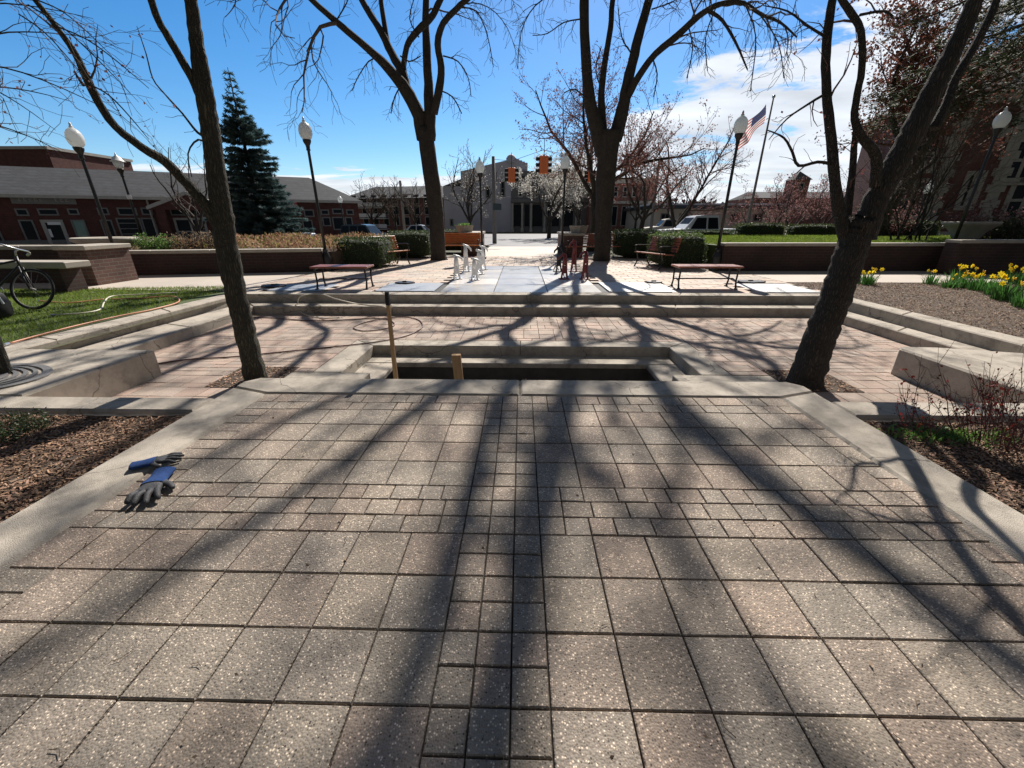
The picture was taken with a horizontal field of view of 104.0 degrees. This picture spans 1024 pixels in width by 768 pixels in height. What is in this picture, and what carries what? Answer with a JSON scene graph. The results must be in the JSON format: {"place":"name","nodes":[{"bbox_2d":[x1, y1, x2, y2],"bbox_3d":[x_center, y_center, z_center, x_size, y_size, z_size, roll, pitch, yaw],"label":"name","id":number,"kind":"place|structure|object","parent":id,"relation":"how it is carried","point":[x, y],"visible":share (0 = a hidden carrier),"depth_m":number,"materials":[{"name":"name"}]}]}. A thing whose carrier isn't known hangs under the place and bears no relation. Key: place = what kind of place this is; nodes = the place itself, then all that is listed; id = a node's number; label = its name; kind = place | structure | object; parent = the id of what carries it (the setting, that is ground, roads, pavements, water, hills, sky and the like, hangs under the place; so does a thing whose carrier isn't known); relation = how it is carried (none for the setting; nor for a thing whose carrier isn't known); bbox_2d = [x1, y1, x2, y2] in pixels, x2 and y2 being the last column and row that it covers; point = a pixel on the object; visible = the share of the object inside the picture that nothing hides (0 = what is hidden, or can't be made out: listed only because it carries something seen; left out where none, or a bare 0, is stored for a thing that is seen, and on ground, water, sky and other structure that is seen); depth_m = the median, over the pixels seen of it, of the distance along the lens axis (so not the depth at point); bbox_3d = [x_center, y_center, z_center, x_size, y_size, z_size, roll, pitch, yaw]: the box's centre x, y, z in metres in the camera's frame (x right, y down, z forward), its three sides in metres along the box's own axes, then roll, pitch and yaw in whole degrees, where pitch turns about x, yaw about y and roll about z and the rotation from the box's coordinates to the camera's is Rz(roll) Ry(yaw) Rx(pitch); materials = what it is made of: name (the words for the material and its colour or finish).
{"place":"outdoors","nodes":[
{"label":"outdoors","id":0,"kind":"place"},
{"bbox_2d":[0,285,223,342],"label":"lawn ground","id":1,"kind":"structure","parent":0,"point":[146,307],"depth_m":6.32,"materials":[{"name":"plant"}]},
{"bbox_2d":[0,244,54,309],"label":"bicycle","id":2,"kind":"object","parent":1,"relation":"on","point":[15,277],"visible":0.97,"depth_m":6.30,"materials":[{"name":"black metal"}]},
{"bbox_2d":[0,260,90,292],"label":"concrete bench","id":3,"kind":"object","parent":1,"relation":"on","point":[66,275],"visible":0.89,"depth_m":7.82,"materials":[{"name":"concrete"}]},
{"bbox_2d":[3,296,179,345],"bbox_3d":[-5.890,-1.068,6.024,1.143,0.033,3.193,-11,24,-24],"label":"garden hose","id":4,"kind":"object","parent":1,"relation":"on","point":[12,342],"visible":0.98,"depth_m":5.59,"materials":[{"name":"rubber"}]},
{"bbox_2d":[63,237,557,246],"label":"street","id":5,"kind":"structure","parent":0,"point":[526,242],"depth_m":35.79,"materials":[{"name":"grey asphalt"}]},
{"bbox_2d":[44,231,786,348],"bbox_3d":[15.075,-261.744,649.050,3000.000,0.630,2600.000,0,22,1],"label":"ground","id":6,"kind":"structure","parent":0,"point":[449,253],"depth_m":17.78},
{"bbox_2d":[0,146,132,170],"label":"tall brick building","id":7,"kind":"structure","parent":6,"relation":"on","point":[29,156],"depth_m":52.48,"materials":[{"name":"red brick"}]},
{"bbox_2d":[0,413,186,522],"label":"mulch","id":8,"kind":"object","parent":6,"relation":"on","point":[30,486],"visible":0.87,"depth_m":2.52,"materials":[{"name":"brown wood"}]},
{"bbox_2d":[0,407,54,443],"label":"shrub","id":9,"kind":"object","parent":8,"relation":"on","point":[24,425],"visible":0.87,"depth_m":2.75,"materials":[{"name":"green plant"}]},
{"bbox_2d":[139,118,207,235],"bbox_3d":[-19.037,-11.621,24.246,3.909,7.424,4.870,-10,24,-23],"label":"tree","id":10,"kind":"object","parent":6,"relation":"on","point":[199,226],"visible":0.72,"depth_m":23.60,"materials":[{"name":"brown plant"}]},
{"bbox_2d":[0,166,362,243],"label":"shop building","id":11,"kind":"structure","parent":6,"relation":"on","point":[41,205],"depth_m":38.01,"materials":[{"name":"red brick"}]},
{"bbox_2d":[40,220,70,243],"bbox_3d":[-41.738,-13.773,36.701,1.510,2.390,0.120,-10,24,-23],"label":"door","id":12,"kind":"structure","parent":11,"relation":"in","point":[59,232],"depth_m":36.61,"materials":[{"name":"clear glass"}]},
{"bbox_2d":[203,67,316,236],"bbox_3d":[-11.988,-9.929,18.406,4.600,7.550,4.532,0,22,1],"label":"spruce","id":13,"kind":"object","parent":6,"relation":"on","point":[244,129],"visible":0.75,"depth_m":18.06,"materials":[{"name":"green plant"}]},
{"bbox_2d":[131,244,402,269],"bbox_3d":[-10.405,-4.671,14.348,12.252,0.559,8.352,0,22,1],"label":"raised bed","id":14,"kind":"object","parent":6,"relation":"on","point":[336,255],"visible":0.06,"depth_m":11.64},
{"bbox_2d":[129,232,176,249],"bbox_3d":[-10.242,-4.032,11.469,1.268,0.623,1.210,-11,25,-26],"label":"shrub","id":15,"kind":"object","parent":14,"relation":"on","point":[159,243],"visible":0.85,"depth_m":11.24,"materials":[{"name":"green plant"}]},
{"bbox_2d":[132,231,389,250],"bbox_3d":[-8.027,-5.287,14.687,7.217,0.619,7.018,0,22,1],"label":"ground cover","id":16,"kind":"object","parent":14,"relation":"on","point":[280,240],"visible":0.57,"depth_m":12.67,"materials":[{"name":"beige plant"}]},
{"bbox_2d":[204,0,522,260],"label":"tree","id":17,"kind":"object","parent":6,"relation":"on","point":[424,120],"visible":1,"depth_m":12.24,"materials":[{"name":"brown plant"}]},
{"bbox_2d":[344,171,400,224],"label":"tree","id":18,"kind":"object","parent":6,"relation":"on","point":[373,208],"visible":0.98,"depth_m":57.30,"materials":[{"name":"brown plant"}]},
{"bbox_2d":[350,186,444,231],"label":"apartment building","id":19,"kind":"structure","parent":6,"relation":"on","point":[384,222],"depth_m":79.70,"materials":[{"name":"brown brick"}]},
{"bbox_2d":[421,140,507,224],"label":"tree","id":20,"kind":"object","parent":6,"relation":"on","point":[470,193],"visible":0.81,"depth_m":46.80,"materials":[{"name":"grey plant"}]},
{"bbox_2d":[0,378,1023,572],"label":"terrace kerb","id":21,"kind":"structure","parent":6,"relation":"on","point":[42,521],"depth_m":2.89,"materials":[{"name":"concrete"}]},
{"bbox_2d":[128,452,183,469],"bbox_3d":[-2.027,0.443,2.284,0.241,0.038,0.138,-10,24,-24],"label":"work glove","id":22,"kind":"object","parent":21,"relation":"on","point":[157,461],"visible":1,"depth_m":2.27,"materials":[{"name":"fabric"}]},
{"bbox_2d":[443,154,595,231],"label":"corner building","id":23,"kind":"structure","parent":6,"relation":"on","point":[520,212],"depth_m":67.71,"materials":[{"name":"grey concrete"}]},
{"bbox_2d":[507,137,596,237],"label":"tree","id":24,"kind":"object","parent":6,"relation":"on","point":[554,188],"visible":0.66,"depth_m":41.06,"materials":[{"name":"grey plant"}]},
{"bbox_2d":[512,38,731,251],"bbox_3d":[4.248,-11.248,18.750,8.653,9.794,7.496,-5,23,-12],"label":"redbud","id":25,"kind":"object","parent":6,"relation":"on","point":[627,168],"visible":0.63,"depth_m":17.55,"materials":[{"name":"brown plant"}]},
{"bbox_2d":[585,178,658,232],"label":"shop building","id":26,"kind":"structure","parent":6,"relation":"on","point":[618,218],"depth_m":64.52,"materials":[{"name":"brown brick"}]},
{"bbox_2d":[480,0,806,261],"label":"tree","id":27,"kind":"object","parent":6,"relation":"on","point":[605,141],"visible":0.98,"depth_m":11.98,"materials":[{"name":"brown plant"}]},
{"bbox_2d":[614,105,714,228],"bbox_3d":[9.144,-13.535,27.100,6.808,8.369,7.871,5,23,13],"label":"redbud","id":28,"kind":"object","parent":6,"relation":"on","point":[644,217],"visible":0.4,"depth_m":26.40,"materials":[{"name":"pink plant"}]},
{"bbox_2d":[630,114,753,227],"bbox_3d":[13.900,-15.477,30.980,9.294,9.100,8.723,20,29,40],"label":"tree","id":29,"kind":"object","parent":6,"relation":"on","point":[687,210],"visible":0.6,"depth_m":30.22,"materials":[{"name":"brown plant"}]},
{"bbox_2d":[659,215,734,234],"bbox_3d":[10.276,-8.427,22.248,4.415,1.744,2.280,0,22,1],"label":"pickup truck","id":30,"kind":"object","parent":6,"relation":"on","point":[702,222],"visible":0.11,"depth_m":21.34,"materials":[{"name":"silver metal"}]},
{"bbox_2d":[623,203,798,234],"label":"building","id":31,"kind":"structure","parent":6,"relation":"on","point":[660,214],"depth_m":51.17,"materials":[{"name":"brown brick"}]},
{"bbox_2d":[731,222,788,235],"bbox_3d":[12.509,-7.679,20.287,2.691,1.013,1.099,0,22,1],"label":"hedge","id":32,"kind":"object","parent":6,"relation":"on","point":[766,229],"visible":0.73,"depth_m":19.90,"materials":[{"name":"green plant"}]},
{"bbox_2d":[745,174,819,222],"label":"redbud","id":33,"kind":"object","parent":6,"relation":"on","point":[781,199],"visible":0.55,"depth_m":41.79,"materials":[{"name":"pink plant"}]},
{"bbox_2d":[728,192,844,224],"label":"church building","id":34,"kind":"structure","parent":6,"relation":"on","point":[765,195],"depth_m":89.32,"materials":[{"name":"brown brick"}]},
{"bbox_2d":[759,171,825,226],"bbox_3d":[21.492,-13.534,31.294,6.301,5.223,3.525,-11,24,-25],"label":"redbud","id":35,"kind":"object","parent":6,"relation":"on","point":[777,207],"visible":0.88,"depth_m":30.89,"materials":[{"name":"pink plant"}]},
{"bbox_2d":[782,171,812,229],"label":"tower","id":36,"kind":"structure","parent":6,"relation":"on","point":[804,184],"depth_m":84.83,"materials":[{"name":"brown"}]},
{"bbox_2d":[785,223,835,235],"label":"hedge","id":37,"kind":"object","parent":6,"relation":"on","point":[814,229],"visible":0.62,"depth_m":20.04,"materials":[{"name":"green plant"}]},
{"bbox_2d":[796,165,848,223],"bbox_3d":[26.315,-15.361,34.224,7.545,6.407,4.024,-17,28,-36],"label":"redbud","id":38,"kind":"object","parent":6,"relation":"on","point":[828,209],"visible":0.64,"depth_m":33.65,"materials":[{"name":"pink plant"}]},
{"bbox_2d":[720,242,944,270],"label":"brick wall","id":39,"kind":"structure","parent":6,"relation":"on","point":[816,256],"depth_m":11.19,"materials":[{"name":"brick"}]},
{"bbox_2d":[852,58,1023,234],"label":"courthouse","id":40,"kind":"structure","parent":6,"relation":"on","point":[1014,198],"depth_m":26.61,"materials":[{"name":"brick"}]},
{"bbox_2d":[953,170,988,209],"bbox_3d":[30.881,-13.022,26.983,1.100,2.400,0.120,6,23,15],"label":"window","id":41,"kind":"structure","parent":40,"relation":"in","point":[962,198],"depth_m":26.96,"materials":[{"name":"glass"}]},
{"bbox_2d":[992,142,1023,185],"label":"window","id":42,"kind":"structure","parent":40,"relation":"in","point":[1018,167],"depth_m":25.99,"materials":[{"name":"glass"}]},
{"bbox_2d":[993,178,1023,221],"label":"window","id":43,"kind":"structure","parent":40,"relation":"in","point":[1015,199],"depth_m":26.51,"materials":[{"name":"glass"}]},
{"bbox_2d":[864,420,1023,514],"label":"mulch","id":44,"kind":"object","parent":6,"relation":"on","point":[945,460],"visible":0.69,"depth_m":2.42,"materials":[{"name":"brown wood"}]},
{"bbox_2d":[878,420,1020,449],"bbox_3d":[2.899,0.343,2.677,1.190,0.087,0.386,0,22,1],"label":"grass tuft","id":45,"kind":"object","parent":44,"relation":"on","point":[950,435],"visible":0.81,"depth_m":2.66,"materials":[{"name":"green plant"}]},
{"bbox_2d":[897,357,1023,447],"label":"rose bush","id":46,"kind":"object","parent":44,"relation":"on","point":[932,419],"visible":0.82,"depth_m":2.67,"materials":[{"name":"red plant"}]},
{"bbox_2d":[899,339,1023,456],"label":"rose bush","id":47,"kind":"object","parent":44,"relation":"on","point":[975,421],"visible":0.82,"depth_m":2.56,"materials":[{"name":"red plant"}]},
{"bbox_2d":[966,353,1023,457],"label":"rose bush","id":48,"kind":"object","parent":44,"relation":"on","point":[996,410],"visible":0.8,"depth_m":2.66,"materials":[{"name":"red plant"}]},
{"bbox_2d":[0,271,1017,291],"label":"side walk","id":49,"kind":"structure","parent":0,"point":[210,280],"depth_m":9.85,"materials":[{"name":"grey concrete"}]},
{"bbox_2d":[0,245,59,282],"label":"brick wall","id":50,"kind":"structure","parent":49,"relation":"on","point":[42,252],"depth_m":8.91,"materials":[{"name":"brick"}]},
{"bbox_2d":[64,122,113,242],"bbox_3d":[-9.984,-4.343,9.659,0.320,3.380,0.320,0,22,1],"label":"street lamp","id":51,"kind":"object","parent":49,"relation":"on","point":[75,137],"visible":0.74,"depth_m":9.23,"materials":[{"name":"black metal"}]},
{"bbox_2d":[51,243,138,284],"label":"brick pier","id":52,"kind":"structure","parent":49,"relation":"on","point":[111,263],"depth_m":8.88,"materials":[{"name":"brick"}]},
{"bbox_2d":[68,236,138,249],"bbox_3d":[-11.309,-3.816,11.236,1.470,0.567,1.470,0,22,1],"label":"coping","id":53,"kind":"object","parent":52,"relation":"on","point":[94,240],"visible":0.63,"depth_m":10.69,"materials":[{"name":"concrete"}]},
{"bbox_2d":[129,248,323,274],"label":"brick wall","id":54,"kind":"structure","parent":49,"relation":"on","point":[186,261],"depth_m":10.65,"materials":[{"name":"brick"}]},
{"bbox_2d":[936,239,1023,274],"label":"brick wall","id":55,"kind":"structure","parent":49,"relation":"on","point":[992,256],"depth_m":10.45,"materials":[{"name":"brick"}]},
{"bbox_2d":[0,394,1023,767],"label":"terrace paving","id":56,"kind":"structure","parent":0,"point":[900,580],"depth_m":1.47,"materials":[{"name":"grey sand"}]},
{"bbox_2d":[124,466,175,505],"bbox_3d":[-1.852,0.525,2.088,0.182,0.051,0.314,-8,23,-18],"label":"work glove","id":57,"kind":"object","parent":56,"relation":"on","point":[156,481],"visible":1,"depth_m":2.05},
{"bbox_2d":[0,0,1023,202],"label":"sky","id":58,"kind":"structure","parent":0,"point":[377,146],"materials":[{"name":"blue"}]},
{"bbox_2d":[386,367,655,380],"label":"basin wall","id":59,"kind":"structure","parent":0,"point":[588,374],"depth_m":5.35,"materials":[{"name":"grey concrete"}]},
{"bbox_2d":[355,355,687,380],"bbox_3d":[0.096,0.145,4.872,4.760,0.465,2.280,0,22,1],"label":"basin ledge","id":60,"kind":"object","parent":59,"relation":"on","point":[659,368],"visible":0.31,"depth_m":5.32,"materials":[{"name":"concrete"}]},
{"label":"basin floor","id":61,"kind":"structure","parent":59,"relation":"in","visible":0},
{"bbox_2d":[384,292,397,378],"bbox_3d":[-1.133,-0.210,3.856,0.046,1.329,0.101,0,22,1],"label":"wooden stake","id":62,"kind":"object","parent":61,"relation":"on","point":[391,338],"visible":0.75,"depth_m":3.76,"materials":[{"name":"brown wood"}]},
{"bbox_2d":[284,340,778,381],"bbox_3d":[0.091,-0.038,4.560,5.600,0.161,2.740,0,22,1],"label":"court concrete","id":63,"kind":"object","parent":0,"point":[348,362],"visible":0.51,"depth_m":5.54,"materials":[{"name":"grey concrete"}]},
{"bbox_2d":[246,256,820,292],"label":"plaza paving","id":64,"kind":"structure","parent":0,"point":[425,269],"depth_m":10.60,"materials":[{"name":"grey concrete"}]},
{"bbox_2d":[298,116,333,270],"bbox_3d":[-5.205,-4.934,10.661,0.320,3.720,0.320,0,22,1],"label":"street lamp","id":65,"kind":"object","parent":64,"relation":"on","point":[305,131],"visible":0.95,"depth_m":10.44,"materials":[{"name":"black metal"}]},
{"bbox_2d":[310,264,374,289],"bbox_3d":[-3.501,-2.232,8.355,1.152,0.464,0.500,0,22,0],"label":"backless bench","id":66,"kind":"object","parent":64,"relation":"on","point":[363,266],"visible":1,"depth_m":8.27,"materials":[{"name":"red wood"}]},
{"bbox_2d":[330,235,396,268],"bbox_3d":[-4.490,-4.110,12.356,1.722,0.946,1.833,0,22,1],"label":"hedge","id":67,"kind":"object","parent":64,"relation":"on","point":[369,250],"visible":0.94,"depth_m":11.75,"materials":[{"name":"green plant"}]},
{"bbox_2d":[383,229,430,257],"bbox_3d":[-3.886,-5.443,15.477,1.953,1.040,1.596,0,22,1],"label":"hedge","id":68,"kind":"object","parent":64,"relation":"on","point":[418,241],"visible":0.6,"depth_m":14.93,"materials":[{"name":"green plant"}]},
{"bbox_2d":[374,283,443,291],"bbox_3d":[-2.162,-2.061,8.589,1.200,0.056,1.130,0,22,1],"label":"service pad","id":69,"kind":"object","parent":64,"relation":"on","point":[417,287],"visible":0.82,"depth_m":8.46,"materials":[{"name":"grey concrete"}]},
{"bbox_2d":[610,228,659,257],"bbox_3d":[4.760,-5.468,15.481,1.964,1.086,1.592,0,22,1],"label":"hedge","id":70,"kind":"object","parent":64,"relation":"on","point":[627,240],"visible":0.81,"depth_m":14.96,"materials":[{"name":"green plant"}]},
{"bbox_2d":[646,230,708,268],"bbox_3d":[5.077,-4.209,12.425,1.564,1.047,2.043,0,22,1],"label":"hedge","id":71,"kind":"object","parent":64,"relation":"on","point":[690,250],"visible":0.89,"depth_m":11.75,"materials":[{"name":"green plant"}]},
{"bbox_2d":[670,264,743,288],"bbox_3d":[4.047,-2.255,8.411,1.314,0.464,0.500,0,22,1],"label":"backless bench","id":72,"kind":"object","parent":64,"relation":"on","point":[681,266],"visible":1,"depth_m":8.28,"materials":[{"name":"red wood"}]},
{"bbox_2d":[708,110,747,271],"bbox_3d":[5.733,-4.994,10.637,0.320,3.850,0.320,0,22,1],"label":"street lamp","id":73,"kind":"object","parent":64,"relation":"on","point":[740,125],"visible":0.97,"depth_m":10.44,"materials":[{"name":"black metal"}]},
{"bbox_2d":[485,247,582,256],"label":"path","id":74,"kind":"structure","parent":0,"point":[521,251],"depth_m":18.98,"materials":[{"name":"grey concrete"}]},
{"bbox_2d":[112,314,959,402],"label":"court paving","id":75,"kind":"structure","parent":0,"point":[740,346],"depth_m":5.81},
{"bbox_2d":[205,367,299,387],"bbox_3d":[-2.859,-0.036,4.470,0.680,0.104,0.640,0,22,1],"label":"tree pit","id":76,"kind":"object","parent":75,"relation":"on","point":[286,373],"visible":0.21,"depth_m":4.45,"materials":[{"name":"soil"}]},
{"bbox_2d":[0,0,267,381],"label":"tree","id":77,"kind":"object","parent":76,"relation":"in","point":[217,210],"visible":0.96,"depth_m":3.43,"materials":[{"name":"brown plant"}]},
{"bbox_2d":[158,316,422,363],"bbox_3d":[-3.410,-0.734,6.027,3.904,0.025,2.761,0,22,1],"label":"garden hose","id":78,"kind":"object","parent":75,"relation":"on","point":[314,348],"visible":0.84,"depth_m":5.79,"materials":[{"name":"rubber"}]},
{"bbox_2d":[8,317,1016,767],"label":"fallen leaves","id":79,"kind":"object","parent":75,"relation":"on","point":[460,591],"visible":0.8,"depth_m":1.50,"materials":[{"name":"brown plant"}]},
{"bbox_2d":[761,370,863,392],"bbox_3d":[3.228,0.006,4.365,0.680,0.104,0.640,0,22,1],"label":"tree pit","id":80,"kind":"object","parent":75,"relation":"on","point":[835,388],"visible":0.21,"depth_m":4.25,"materials":[{"name":"soil"}]},
{"bbox_2d":[748,0,1000,389],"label":"tree","id":81,"kind":"object","parent":80,"relation":"in","point":[857,233],"visible":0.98,"depth_m":3.41,"materials":[{"name":"brown plant"}]},
{"bbox_2d":[265,267,810,292],"bbox_3d":[0.470,-3.473,12.127,12.200,0.030,9.100,0,22,1],"label":"plaza bed","id":82,"kind":"object","parent":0,"point":[598,286],"visible":0.07,"depth_m":8.57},
{"bbox_2d":[267,284,338,291],"bbox_3d":[-4.415,-2.032,8.518,1.100,0.056,0.880,0,22,1],"label":"service pad","id":83,"kind":"object","parent":82,"relation":"on","point":[301,288],"visible":0.77,"depth_m":8.34,"materials":[{"name":"grey concrete"}]},
{"bbox_2d":[440,266,601,292],"bbox_3d":[0.227,-2.735,10.251,3.228,0.053,4.986,0,22,1],"label":"wet stone panel","id":84,"kind":"object","parent":82,"relation":"on","point":[520,279],"visible":0.79,"depth_m":9.33,"materials":[{"name":"grey stone"}]},
{"bbox_2d":[598,282,677,292],"bbox_3d":[2.654,-2.059,8.586,1.370,0.056,1.330,0,22,1],"label":"service pad","id":85,"kind":"object","parent":82,"relation":"on","point":[626,287],"visible":0.73,"depth_m":8.46,"materials":[{"name":"grey concrete"}]},
{"bbox_2d":[732,284,819,292],"bbox_3d":[5.536,-2.008,8.459,1.200,0.056,1.180,0,22,1],"label":"service pad","id":86,"kind":"object","parent":82,"relation":"on","point":[776,288],"visible":0.68,"depth_m":8.34,"materials":[{"name":"grey concrete"}]},
{"bbox_2d":[700,236,834,263],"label":"lawn ground","id":87,"kind":"structure","parent":0,"point":[710,252],"depth_m":12.03,"materials":[{"name":"plant"}]},
{"bbox_2d":[704,234,989,244],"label":"grass","id":88,"kind":"structure","parent":87,"relation":"on","point":[710,239],"depth_m":15.18,"materials":[{"name":"green plant"}]},
{"bbox_2d":[813,0,1023,235],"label":"tree","id":89,"kind":"object","parent":87,"relation":"on","point":[899,57],"visible":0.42,"depth_m":15.93,"materials":[{"name":"brown plant"}]},
{"bbox_2d":[843,0,1023,141],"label":"tree","id":90,"kind":"object","parent":87,"relation":"on","point":[1015,9],"visible":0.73,"depth_m":11.93,"materials":[{"name":"brown plant"}]},
{"bbox_2d":[849,44,1023,239],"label":"tree","id":91,"kind":"object","parent":87,"relation":"on","point":[936,187],"visible":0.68,"depth_m":13.29,"materials":[{"name":"brown plant"}]},
{"bbox_2d":[941,222,1003,238],"bbox_3d":[14.146,-4.763,12.419,1.330,0.513,1.330,0,22,1],"label":"urn planter","id":92,"kind":"object","parent":87,"relation":"on","point":[973,230],"visible":0.93,"depth_m":12.12,"materials":[{"name":"concrete"}]},
{"bbox_2d":[954,106,1011,238],"bbox_3d":[12.993,-5.386,11.270,0.320,4.100,0.320,0,22,1],"label":"street lamp","id":93,"kind":"object","parent":87,"relation":"on","point":[1001,120],"visible":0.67,"depth_m":10.80,"materials":[{"name":"black metal"}]},
{"bbox_2d":[946,196,1023,238],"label":"shrub","id":94,"kind":"object","parent":87,"relation":"on","point":[986,215],"visible":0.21,"depth_m":13.63,"materials":[{"name":"brown plant"}]},
{"bbox_2d":[977,212,1023,238],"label":"shrub","id":95,"kind":"object","parent":87,"relation":"on","point":[1013,232],"visible":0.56,"depth_m":12.43,"materials":[{"name":"green plant"}]},
{"bbox_2d":[786,282,1023,337],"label":"mulch","id":96,"kind":"object","parent":0,"point":[940,304],"visible":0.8,"depth_m":6.97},
{"bbox_2d":[986,272,1023,301],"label":"daffodil clump","id":97,"kind":"object","parent":96,"relation":"on","point":[999,295],"visible":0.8,"depth_m":7.09,"materials":[{"name":"green plant"}]},
{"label":"court sand bed","id":98,"kind":"structure","parent":0,"visible":0},
{"bbox_2d":[0,349,161,396],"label":"block","id":99,"kind":"structure","parent":98,"relation":"on","point":[92,373],"depth_m":3.97,"materials":[{"name":"concrete"}]},
{"bbox_2d":[0,363,52,388],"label":"tree grate","id":100,"kind":"object","parent":99,"relation":"on","point":[11,380],"visible":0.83,"depth_m":3.62,"materials":[{"name":"grey metal"}]},
{"bbox_2d":[0,0,134,373],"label":"tree","id":101,"kind":"object","parent":100,"relation":"in","point":[5,366],"visible":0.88,"depth_m":3.03,"materials":[{"name":"brown plant"}]},
{"bbox_2d":[4,291,1023,352],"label":"court steps","id":102,"kind":"structure","parent":98,"relation":"on","point":[907,328],"depth_m":7.28,"materials":[{"name":"concrete"}]},
{"bbox_2d":[891,347,1023,402],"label":"block","id":103,"kind":"structure","parent":98,"relation":"on","point":[954,370],"depth_m":4.01,"materials":[{"name":"concrete"}]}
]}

